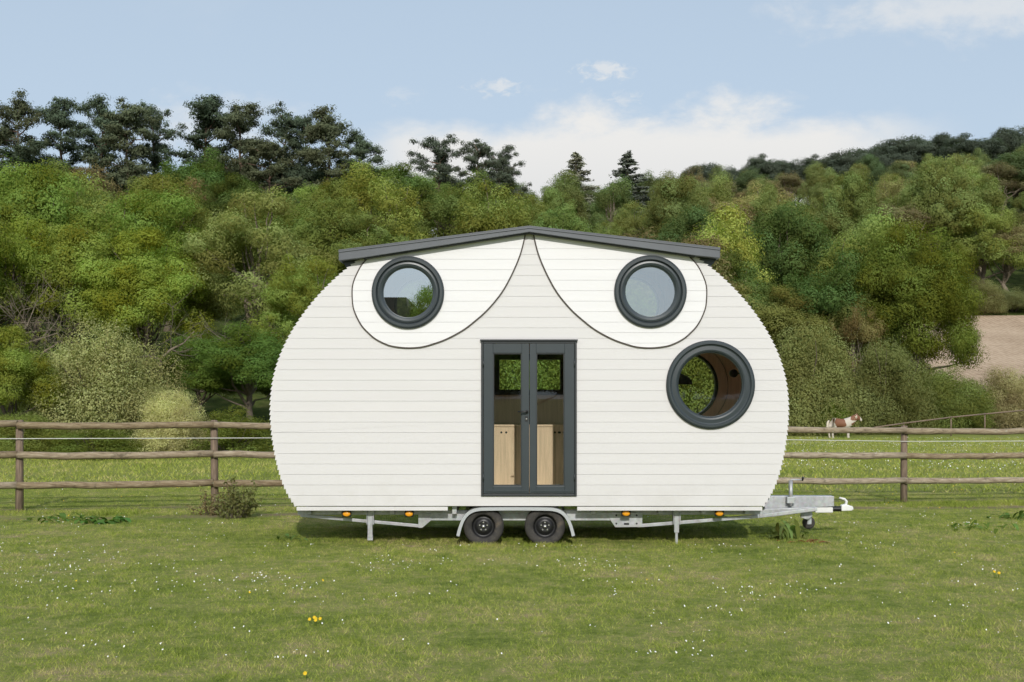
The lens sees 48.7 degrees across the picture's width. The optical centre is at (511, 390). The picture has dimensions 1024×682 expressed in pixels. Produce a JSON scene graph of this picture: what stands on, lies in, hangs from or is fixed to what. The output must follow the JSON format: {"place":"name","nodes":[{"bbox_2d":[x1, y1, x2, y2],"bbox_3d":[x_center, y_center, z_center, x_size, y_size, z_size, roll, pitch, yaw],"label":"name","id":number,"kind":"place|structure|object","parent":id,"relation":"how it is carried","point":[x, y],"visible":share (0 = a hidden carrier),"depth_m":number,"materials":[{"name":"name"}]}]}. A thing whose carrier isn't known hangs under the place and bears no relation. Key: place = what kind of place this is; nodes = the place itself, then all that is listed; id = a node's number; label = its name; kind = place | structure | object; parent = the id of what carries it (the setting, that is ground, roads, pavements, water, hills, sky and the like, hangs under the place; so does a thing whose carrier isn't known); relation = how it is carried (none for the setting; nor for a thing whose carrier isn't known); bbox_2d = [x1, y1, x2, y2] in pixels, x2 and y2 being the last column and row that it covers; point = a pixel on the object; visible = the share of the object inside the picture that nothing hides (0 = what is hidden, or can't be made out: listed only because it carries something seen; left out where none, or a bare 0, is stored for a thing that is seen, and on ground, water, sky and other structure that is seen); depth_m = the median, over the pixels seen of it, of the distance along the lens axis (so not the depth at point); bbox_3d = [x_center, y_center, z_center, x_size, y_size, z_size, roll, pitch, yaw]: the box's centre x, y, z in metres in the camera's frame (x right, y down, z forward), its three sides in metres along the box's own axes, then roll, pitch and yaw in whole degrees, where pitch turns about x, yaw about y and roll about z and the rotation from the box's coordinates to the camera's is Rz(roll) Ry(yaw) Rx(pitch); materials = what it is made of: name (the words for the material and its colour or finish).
{"place":"outdoors","nodes":[
{"label":"outdoors","id":0,"kind":"place"},
{"bbox_2d":[0,189,1023,681],"bbox_3d":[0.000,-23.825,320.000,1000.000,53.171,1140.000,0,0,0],"label":"ground","id":1,"kind":"structure","parent":0,"point":[260,409],"depth_m":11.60,"materials":[{"name":"green plant"}]},
{"bbox_2d":[0,88,51,172],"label":"pine tree","id":2,"kind":"object","parent":1,"relation":"on","point":[19,110],"visible":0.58,"depth_m":111.47,"materials":[{"name":"green plant"}]},
{"bbox_2d":[0,211,68,351],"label":"ash tree","id":3,"kind":"object","parent":1,"relation":"on","point":[28,249],"visible":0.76,"depth_m":51.33,"materials":[{"name":"green plant"}]},
{"bbox_2d":[0,322,69,418],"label":"field maple","id":4,"kind":"object","parent":1,"relation":"on","point":[18,365],"visible":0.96,"depth_m":39.60,"materials":[{"name":"green plant"}]},
{"bbox_2d":[0,137,69,173],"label":"pine tree","id":5,"kind":"object","parent":1,"relation":"on","point":[28,154],"visible":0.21,"depth_m":107.14,"materials":[{"name":"green plant"}]},
{"bbox_2d":[0,408,73,451],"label":"hedge bush","id":6,"kind":"object","parent":1,"relation":"on","point":[32,445],"visible":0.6,"depth_m":37.73,"materials":[{"name":"green plant"}]},
{"bbox_2d":[0,267,87,361],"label":"bare tree","id":7,"kind":"object","parent":1,"relation":"on","point":[27,325],"visible":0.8,"depth_m":45.49,"materials":[{"name":"green plant"}]},
{"bbox_2d":[0,152,112,357],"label":"fresh tree","id":8,"kind":"object","parent":1,"relation":"on","point":[42,204],"visible":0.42,"depth_m":59.24,"materials":[{"name":"green plant"}]},
{"bbox_2d":[31,96,96,172],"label":"pine tree","id":9,"kind":"object","parent":1,"relation":"on","point":[57,117],"visible":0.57,"depth_m":114.82,"materials":[{"name":"green plant"}]},
{"bbox_2d":[0,218,134,360],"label":"ash tree","id":10,"kind":"object","parent":1,"relation":"on","point":[68,252],"visible":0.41,"depth_m":52.91,"materials":[{"name":"green plant"}]},
{"bbox_2d":[45,167,122,337],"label":"light tree","id":11,"kind":"object","parent":1,"relation":"on","point":[94,204],"visible":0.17,"depth_m":65.72,"materials":[{"name":"green plant"}]},
{"bbox_2d":[66,93,130,186],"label":"pine tree","id":12,"kind":"object","parent":1,"relation":"on","point":[95,146],"visible":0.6,"depth_m":111.26,"materials":[{"name":"green plant"}]},
{"bbox_2d":[40,429,158,460],"bbox_3d":[-13.649,1.693,37.481,3.972,1.305,3.987,0,0,-17],"label":"hedge bush","id":13,"kind":"object","parent":1,"relation":"on","point":[114,445],"visible":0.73,"depth_m":36.74,"materials":[{"name":"green plant"}]},
{"bbox_2d":[15,312,195,446],"bbox_3d":[-15.307,-0.081,42.079,6.369,5.762,6.664,0,0,-40],"label":"sallow bush","id":14,"kind":"object","parent":1,"relation":"on","point":[94,387],"visible":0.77,"depth_m":40.90,"materials":[{"name":"green plant"}]},
{"bbox_2d":[80,96,164,199],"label":"pine tree","id":15,"kind":"object","parent":1,"relation":"on","point":[131,118],"visible":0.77,"depth_m":108.69,"materials":[{"name":"green plant"}]},
{"bbox_2d":[58,226,216,377],"bbox_3d":[-17.192,-3.864,53.060,6.954,7.882,7.172,0,0,42],"label":"ash tree","id":16,"kind":"object","parent":1,"relation":"on","point":[148,287],"visible":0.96,"depth_m":51.66,"materials":[{"name":"green plant"}]},
{"bbox_2d":[75,183,217,358],"bbox_3d":[-18.716,-5.828,58.396,7.102,9.820,7.496,0,0,25],"label":"fresh tree","id":17,"kind":"object","parent":1,"relation":"on","point":[137,213],"visible":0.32,"depth_m":56.96,"materials":[{"name":"green plant"}]},
{"bbox_2d":[128,99,188,176],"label":"pine tree","id":18,"kind":"object","parent":1,"relation":"on","point":[155,158],"visible":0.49,"depth_m":113.48,"materials":[{"name":"green plant"}]},
{"bbox_2d":[121,171,212,331],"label":"olive tree","id":19,"kind":"object","parent":1,"relation":"on","point":[153,185],"visible":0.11,"depth_m":68.75,"materials":[{"name":"green plant"}]},
{"bbox_2d":[124,384,211,451],"bbox_3d":[-11.408,1.121,38.031,2.980,2.826,2.960,0,0,-39],"label":"flowering bush","id":20,"kind":"object","parent":1,"relation":"on","point":[181,412],"visible":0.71,"depth_m":37.45,"materials":[{"name":"green plant"}]},
{"bbox_2d":[119,280,231,398],"bbox_3d":[-13.180,-1.329,43.189,4.893,6.149,2.987,0,0,-9],"label":"bare tree","id":21,"kind":"object","parent":1,"relation":"on","point":[169,350],"visible":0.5,"depth_m":43.42,"materials":[{"name":"green plant"}]},
{"bbox_2d":[154,144,226,193],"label":"beech tree","id":22,"kind":"object","parent":1,"relation":"on","point":[206,171],"visible":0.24,"depth_m":104.08,"materials":[{"name":"green plant"}]},
{"bbox_2d":[153,331,241,420],"bbox_3d":[-12.517,-0.530,44.923,4.191,4.063,3.971,0,0,-44],"label":"hawthorn tree","id":23,"kind":"object","parent":1,"relation":"on","point":[184,362],"visible":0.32,"depth_m":44.44,"materials":[{"name":"green plant"}]},
{"bbox_2d":[158,94,238,177],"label":"pine tree","id":24,"kind":"object","parent":1,"relation":"on","point":[206,113],"visible":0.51,"depth_m":110.50,"materials":[{"name":"green plant"}]},
{"bbox_2d":[178,402,274,451],"bbox_3d":[-9.616,1.389,38.517,3.707,1.972,3.721,0,0,-27],"label":"hedge bush","id":25,"kind":"object","parent":1,"relation":"on","point":[232,436],"visible":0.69,"depth_m":38.06,"materials":[{"name":"green plant"}]},
{"bbox_2d":[191,171,267,281],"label":"deep green tree","id":26,"kind":"object","parent":1,"relation":"on","point":[224,190],"visible":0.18,"depth_m":88.70,"materials":[{"name":"green plant"}]},
{"bbox_2d":[181,320,290,434],"bbox_3d":[-9.978,-0.364,42.912,4.789,4.499,5.223,0,0,7],"label":"hawthorn tree","id":27,"kind":"object","parent":1,"relation":"on","point":[257,353],"visible":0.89,"depth_m":41.60,"materials":[{"name":"green plant"}]},
{"bbox_2d":[197,99,274,182],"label":"pine tree","id":28,"kind":"object","parent":1,"relation":"on","point":[239,121],"visible":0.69,"depth_m":108.83,"materials":[{"name":"green plant"}]},
{"bbox_2d":[208,474,267,518],"bbox_3d":[-4.472,1.747,18.365,0.955,0.779,0.754,0,0,0],"label":"nettle clump","id":29,"kind":"object","parent":1,"relation":"on","point":[241,508],"visible":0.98,"depth_m":18.25,"materials":[{"name":"green plant"}]},
{"bbox_2d":[178,185,339,330],"bbox_3d":[-12.643,-5.357,56.008,8.726,9.810,9.097,0,0,-9],"label":"willow tree","id":30,"kind":"object","parent":1,"relation":"on","point":[230,234],"visible":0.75,"depth_m":54.77,"materials":[{"name":"green plant"}]},
{"bbox_2d":[227,135,303,199],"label":"pine tree","id":31,"kind":"object","parent":1,"relation":"on","point":[271,152],"visible":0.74,"depth_m":105.70,"materials":[{"name":"green plant"}]},
{"bbox_2d":[214,191,318,328],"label":"green tree","id":32,"kind":"object","parent":1,"relation":"on","point":[287,222],"visible":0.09,"depth_m":69.95,"materials":[{"name":"green plant"}]},
{"bbox_2d":[256,100,311,207],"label":"pine tree","id":33,"kind":"object","parent":1,"relation":"on","point":[289,123],"visible":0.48,"depth_m":115.51,"materials":[{"name":"green plant"}]},
{"bbox_2d":[244,253,342,346],"bbox_3d":[-9.059,-2.781,49.989,5.500,6.840,5.136,0,0,6],"label":"willow tree","id":34,"kind":"object","parent":1,"relation":"on","point":[304,289],"visible":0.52,"depth_m":48.82,"materials":[{"name":"green plant"}]},
{"bbox_2d":[288,104,375,196],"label":"pine tree","id":35,"kind":"object","parent":1,"relation":"on","point":[325,132],"visible":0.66,"depth_m":109.51,"materials":[{"name":"green plant"}]},
{"bbox_2d":[292,177,376,223],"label":"green tree","id":36,"kind":"object","parent":1,"relation":"on","point":[333,190],"visible":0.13,"depth_m":79.97,"materials":[{"name":"green plant"}]},
{"bbox_2d":[290,195,392,277],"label":"green tree","id":37,"kind":"object","parent":1,"relation":"on","point":[326,213],"visible":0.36,"depth_m":65.61,"materials":[{"name":"green plant"}]},
{"bbox_2d":[310,208,411,280],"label":"tree","id":38,"kind":"object","parent":1,"relation":"on","point":[369,219],"visible":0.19,"depth_m":65.42,"materials":[{"name":"green plant"}]},
{"bbox_2d":[332,127,398,187],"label":"pine tree","id":39,"kind":"object","parent":1,"relation":"on","point":[360,149],"visible":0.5,"depth_m":111.19,"materials":[{"name":"green plant"}]},
{"bbox_2d":[337,158,431,242],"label":"light tree","id":40,"kind":"object","parent":1,"relation":"on","point":[372,196],"visible":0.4,"depth_m":74.28,"materials":[{"name":"green plant"}]},
{"bbox_2d":[374,160,438,226],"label":"tree","id":41,"kind":"object","parent":1,"relation":"on","point":[421,184],"visible":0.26,"depth_m":117.18,"materials":[{"name":"green plant"}]},
{"bbox_2d":[404,133,467,232],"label":"pine tree","id":42,"kind":"object","parent":1,"relation":"on","point":[441,152],"visible":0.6,"depth_m":127.73,"materials":[{"name":"green plant"}]},
{"bbox_2d":[404,167,495,238],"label":"green tree","id":43,"kind":"object","parent":1,"relation":"on","point":[442,203],"visible":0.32,"depth_m":90.69,"materials":[{"name":"green plant"}]},
{"bbox_2d":[441,139,511,204],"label":"pine tree","id":44,"kind":"object","parent":1,"relation":"on","point":[481,152],"visible":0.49,"depth_m":129.71,"materials":[{"name":"green plant"}]},
{"bbox_2d":[445,179,533,234],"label":"light tree","id":45,"kind":"object","parent":1,"relation":"on","point":[497,217],"visible":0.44,"depth_m":75.27,"materials":[{"name":"green plant"}]},
{"bbox_2d":[483,144,531,205],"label":"pine tree","id":46,"kind":"object","parent":1,"relation":"on","point":[504,156],"visible":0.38,"depth_m":133.46,"materials":[{"name":"green plant"}]},
{"bbox_2d":[0,420,1023,511],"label":"post and rail fence","id":47,"kind":"object","parent":1,"relation":"on","point":[19,485],"visible":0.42,"depth_m":19.77,"materials":[{"name":"brown wood"}]},
{"bbox_2d":[500,360,559,388],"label":"hedge tree","id":48,"kind":"object","parent":1,"relation":"on","point":[510,374],"visible":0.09,"depth_m":47.34,"materials":[{"name":"green plant"}]},
{"bbox_2d":[524,186,578,223],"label":"green tree","id":49,"kind":"object","parent":1,"relation":"on","point":[553,198],"visible":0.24,"depth_m":136.24,"materials":[{"name":"green plant"}]},
{"bbox_2d":[528,205,592,232],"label":"green tree","id":50,"kind":"object","parent":1,"relation":"on","point":[555,220],"visible":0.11,"depth_m":92.22,"materials":[{"name":"green plant"}]},
{"bbox_2d":[269,226,852,544],"bbox_3d":[0.822,-0.045,16.198,8.123,4.250,2.705,0,0,0],"label":"trailer cabin","id":51,"kind":"object","parent":1,"relation":"on","point":[386,389],"visible":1,"depth_m":15.00,"materials":[{"name":"white wood"}]},
{"bbox_2d":[372,256,443,328],"bbox_3d":[-1.378,-1.301,14.986,0.962,0.962,0.095,0,0,0],"label":"window frame","id":52,"kind":"structure","parent":51,"relation":"in","point":[408,292],"depth_m":14.98,"materials":[{"name":"paint"}]},
{"bbox_2d":[483,344,528,493],"bbox_3d":[-0.081,0.369,14.982,0.617,1.990,0.136,0,0,0],"label":"door","id":53,"kind":"structure","parent":51,"relation":"in","point":[489,349],"depth_m":14.98,"materials":[{"name":"paint"}]},
{"bbox_2d":[494,354,562,394],"bbox_3d":[0.274,-0.248,17.335,1.131,0.621,0.210,0,0,0],"label":"rear window frame","id":54,"kind":"structure","parent":51,"relation":"in","point":[497,357],"depth_m":17.23,"materials":[{"name":"black plastic"}]},
{"bbox_2d":[530,344,574,493],"bbox_3d":[0.536,0.369,15.005,0.604,1.990,0.091,0,0,0],"label":"door","id":55,"kind":"structure","parent":51,"relation":"in","point":[567,350],"depth_m":14.98,"materials":[{"name":"paint"}]},
{"bbox_2d":[614,255,686,327],"bbox_3d":[1.833,-1.314,14.986,0.962,0.962,0.095,0,0,0],"label":"window frame","id":56,"kind":"structure","parent":51,"relation":"in","point":[650,291],"depth_m":14.98,"materials":[{"name":"paint"}]},
{"bbox_2d":[666,340,754,428],"bbox_3d":[2.632,-0.081,14.999,1.177,1.177,0.102,0,0,0],"label":"window frame","id":57,"kind":"structure","parent":51,"relation":"in","point":[745,370],"depth_m":14.97,"materials":[{"name":"paint"}]},
{"bbox_2d":[543,168,592,223],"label":"green tree","id":58,"kind":"object","parent":1,"relation":"on","point":[561,186],"visible":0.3,"depth_m":165.72,"materials":[{"name":"green plant"}]},
{"bbox_2d":[553,151,601,220],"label":"spruce tree","id":59,"kind":"object","parent":1,"relation":"on","point":[576,163],"visible":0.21,"depth_m":195.22,"materials":[{"name":"green plant"}]},
{"bbox_2d":[588,174,639,237],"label":"green tree","id":60,"kind":"object","parent":1,"relation":"on","point":[605,197],"visible":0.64,"depth_m":167.57,"materials":[{"name":"green plant"}]},
{"bbox_2d":[583,150,657,236],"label":"spruce tree","id":61,"kind":"object","parent":1,"relation":"on","point":[627,162],"visible":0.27,"depth_m":194.97,"materials":[{"name":"green plant"}]},
{"bbox_2d":[612,199,651,237],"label":"light tree","id":62,"kind":"object","parent":1,"relation":"on","point":[634,222],"visible":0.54,"depth_m":148.68,"materials":[{"name":"green plant"}]},
{"bbox_2d":[639,171,718,238],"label":"tree","id":63,"kind":"object","parent":1,"relation":"on","point":[669,202],"visible":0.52,"depth_m":139.87,"materials":[{"name":"green plant"}]},
{"bbox_2d":[655,203,724,242],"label":"deep green tree","id":64,"kind":"object","parent":1,"relation":"on","point":[691,219],"visible":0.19,"depth_m":120.69,"materials":[{"name":"green plant"}]},
{"bbox_2d":[678,266,721,412],"bbox_3d":[7.763,-1.002,49.902,7.302,9.091,7.351,0,0,22],"label":"hedge tree","id":65,"kind":"object","parent":1,"relation":"on","point":[697,372],"visible":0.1,"depth_m":47.94,"materials":[{"name":"green plant"}]},
{"bbox_2d":[690,170,735,209],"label":"light tree","id":66,"kind":"object","parent":1,"relation":"on","point":[720,194],"visible":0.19,"depth_m":159.53,"materials":[{"name":"green plant"}]},
{"bbox_2d":[678,223,750,305],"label":"thin tree","id":67,"kind":"object","parent":1,"relation":"on","point":[708,243],"visible":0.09,"depth_m":71.97,"materials":[{"name":"green plant"}]},
{"bbox_2d":[684,202,779,286],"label":"light tree","id":68,"kind":"object","parent":1,"relation":"on","point":[736,241],"visible":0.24,"depth_m":86.82,"materials":[{"name":"green plant"}]},
{"bbox_2d":[712,247,784,352],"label":"thorn tree","id":69,"kind":"object","parent":1,"relation":"on","point":[762,287],"visible":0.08,"depth_m":82.98,"materials":[{"name":"green plant"}]},
{"bbox_2d":[741,152,791,179],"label":"pine tree","id":70,"kind":"object","parent":1,"relation":"on","point":[770,166],"visible":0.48,"depth_m":228.72,"materials":[{"name":"green plant"}]},
{"bbox_2d":[746,184,797,239],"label":"olive tree","id":71,"kind":"object","parent":1,"relation":"on","point":[766,203],"visible":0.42,"depth_m":159.45,"materials":[{"name":"green plant"}]},
{"bbox_2d":[730,281,837,358],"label":"thorn tree","id":72,"kind":"object","parent":1,"relation":"on","point":[779,317],"visible":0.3,"depth_m":80.03,"materials":[{"name":"green plant"}]},
{"bbox_2d":[739,200,843,367],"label":"deep green tree","id":73,"kind":"object","parent":1,"relation":"on","point":[786,258],"visible":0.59,"depth_m":97.46,"materials":[{"name":"green plant"}]},
{"bbox_2d":[773,169,811,205],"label":"thin tree","id":74,"kind":"object","parent":1,"relation":"on","point":[793,180],"visible":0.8,"depth_m":211.52,"materials":[{"name":"green plant"}]},
{"bbox_2d":[793,160,831,207],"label":"light tree","id":75,"kind":"object","parent":1,"relation":"on","point":[813,174],"visible":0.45,"depth_m":201.93,"materials":[{"name":"green plant"}]},
{"bbox_2d":[771,246,875,352],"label":"deep green tree","id":76,"kind":"object","parent":1,"relation":"on","point":[815,289],"visible":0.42,"depth_m":82.02,"materials":[{"name":"green plant"}]},
{"bbox_2d":[770,314,881,435],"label":"sallow bush","id":77,"kind":"object","parent":1,"relation":"on","point":[810,391],"visible":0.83,"depth_m":70.36,"materials":[{"name":"green plant"}]},
{"bbox_2d":[802,193,851,248],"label":"olive tree","id":78,"kind":"object","parent":1,"relation":"on","point":[816,213],"visible":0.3,"depth_m":147.87,"materials":[{"name":"green plant"}]},
{"bbox_2d":[804,284,882,379],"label":"thorn tree","id":79,"kind":"object","parent":1,"relation":"on","point":[833,315],"visible":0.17,"depth_m":81.53,"materials":[{"name":"green plant"}]},
{"bbox_2d":[817,146,872,178],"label":"pine tree","id":80,"kind":"object","parent":1,"relation":"on","point":[839,162],"visible":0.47,"depth_m":222.55,"materials":[{"name":"green plant"}]},
{"bbox_2d":[816,166,881,246],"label":"lime tree","id":81,"kind":"object","parent":1,"relation":"on","point":[854,189],"visible":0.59,"depth_m":147.62,"materials":[{"name":"green plant"}]},
{"bbox_2d":[824,302,888,383],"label":"thorn tree","id":82,"kind":"object","parent":1,"relation":"on","point":[861,331],"visible":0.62,"depth_m":79.56,"materials":[{"name":"green plant"}]},
{"bbox_2d":[807,204,908,370],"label":"light tree","id":83,"kind":"object","parent":1,"relation":"on","point":[866,238],"visible":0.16,"depth_m":88.23,"materials":[{"name":"green plant"}]},
{"bbox_2d":[873,172,911,209],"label":"yellow tree","id":84,"kind":"object","parent":1,"relation":"on","point":[887,188],"visible":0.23,"depth_m":169.54,"materials":[{"name":"green plant"}]},
{"bbox_2d":[844,333,947,434],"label":"sallow bush","id":85,"kind":"object","parent":1,"relation":"on","point":[895,376],"visible":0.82,"depth_m":71.48,"materials":[{"name":"green plant"}]},
{"bbox_2d":[873,200,935,257],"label":"thin tree","id":86,"kind":"object","parent":1,"relation":"on","point":[914,213],"visible":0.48,"depth_m":145.24,"materials":[{"name":"green plant"}]},
{"bbox_2d":[870,134,940,168],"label":"pine tree","id":87,"kind":"object","parent":1,"relation":"on","point":[906,149],"visible":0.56,"depth_m":227.39,"materials":[{"name":"green plant"}]},
{"bbox_2d":[842,214,989,372],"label":"oak tree","id":88,"kind":"object","parent":1,"relation":"on","point":[922,289],"visible":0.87,"depth_m":81.22,"materials":[{"name":"green plant"}]},
{"bbox_2d":[892,153,986,257],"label":"lime tree","id":89,"kind":"object","parent":1,"relation":"on","point":[939,183],"visible":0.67,"depth_m":147.13,"materials":[{"name":"green plant"}]},
{"bbox_2d":[903,360,1000,428],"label":"hawthorn bush","id":90,"kind":"object","parent":1,"relation":"on","point":[965,399],"visible":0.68,"depth_m":73.25,"materials":[{"name":"green plant"}]},
{"bbox_2d":[932,132,1011,164],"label":"pine tree","id":91,"kind":"object","parent":1,"relation":"on","point":[993,147],"visible":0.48,"depth_m":221.88,"materials":[{"name":"green plant"}]},
{"bbox_2d":[939,194,1023,282],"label":"lime tree","id":92,"kind":"object","parent":1,"relation":"on","point":[979,223],"visible":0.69,"depth_m":144.94,"materials":[{"name":"green plant"}]},
{"bbox_2d":[957,278,1013,315],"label":"field edge bush","id":93,"kind":"object","parent":1,"relation":"on","point":[993,304],"visible":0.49,"depth_m":140.28,"materials":[{"name":"green plant"}]},
{"bbox_2d":[966,172,1012,271],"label":"light tree","id":94,"kind":"object","parent":1,"relation":"on","point":[992,198],"visible":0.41,"depth_m":159.72,"materials":[{"name":"green plant"}]},
{"bbox_2d":[963,361,1023,428],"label":"hawthorn bush","id":95,"kind":"object","parent":1,"relation":"on","point":[1013,400],"visible":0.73,"depth_m":74.98,"materials":[{"name":"green plant"}]},
{"bbox_2d":[976,150,1023,214],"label":"deep green tree","id":96,"kind":"object","parent":1,"relation":"on","point":[1016,159],"visible":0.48,"depth_m":192.81,"materials":[{"name":"green plant"}]},
{"bbox_2d":[979,159,1023,215],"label":"thin tree","id":97,"kind":"object","parent":1,"relation":"on","point":[997,170],"visible":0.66,"depth_m":189.69,"materials":[{"name":"green plant"}]},
{"bbox_2d":[980,221,1023,290],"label":"thin tree","id":98,"kind":"object","parent":1,"relation":"on","point":[1018,232],"visible":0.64,"depth_m":146.49,"materials":[{"name":"green plant"}]},
{"bbox_2d":[990,125,1023,152],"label":"pine tree","id":99,"kind":"object","parent":1,"relation":"on","point":[1013,139],"visible":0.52,"depth_m":225.95,"materials":[{"name":"green plant"}]},
{"bbox_2d":[0,0,1023,201],"label":"sky","id":100,"kind":"structure","parent":0,"point":[678,85],"materials":[{"name":"blue"}]},
{"bbox_2d":[905,315,1023,395],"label":"ploughed field","id":101,"kind":"structure","parent":0,"point":[1003,339],"depth_m":115.69,"materials":[{"name":"soil"}]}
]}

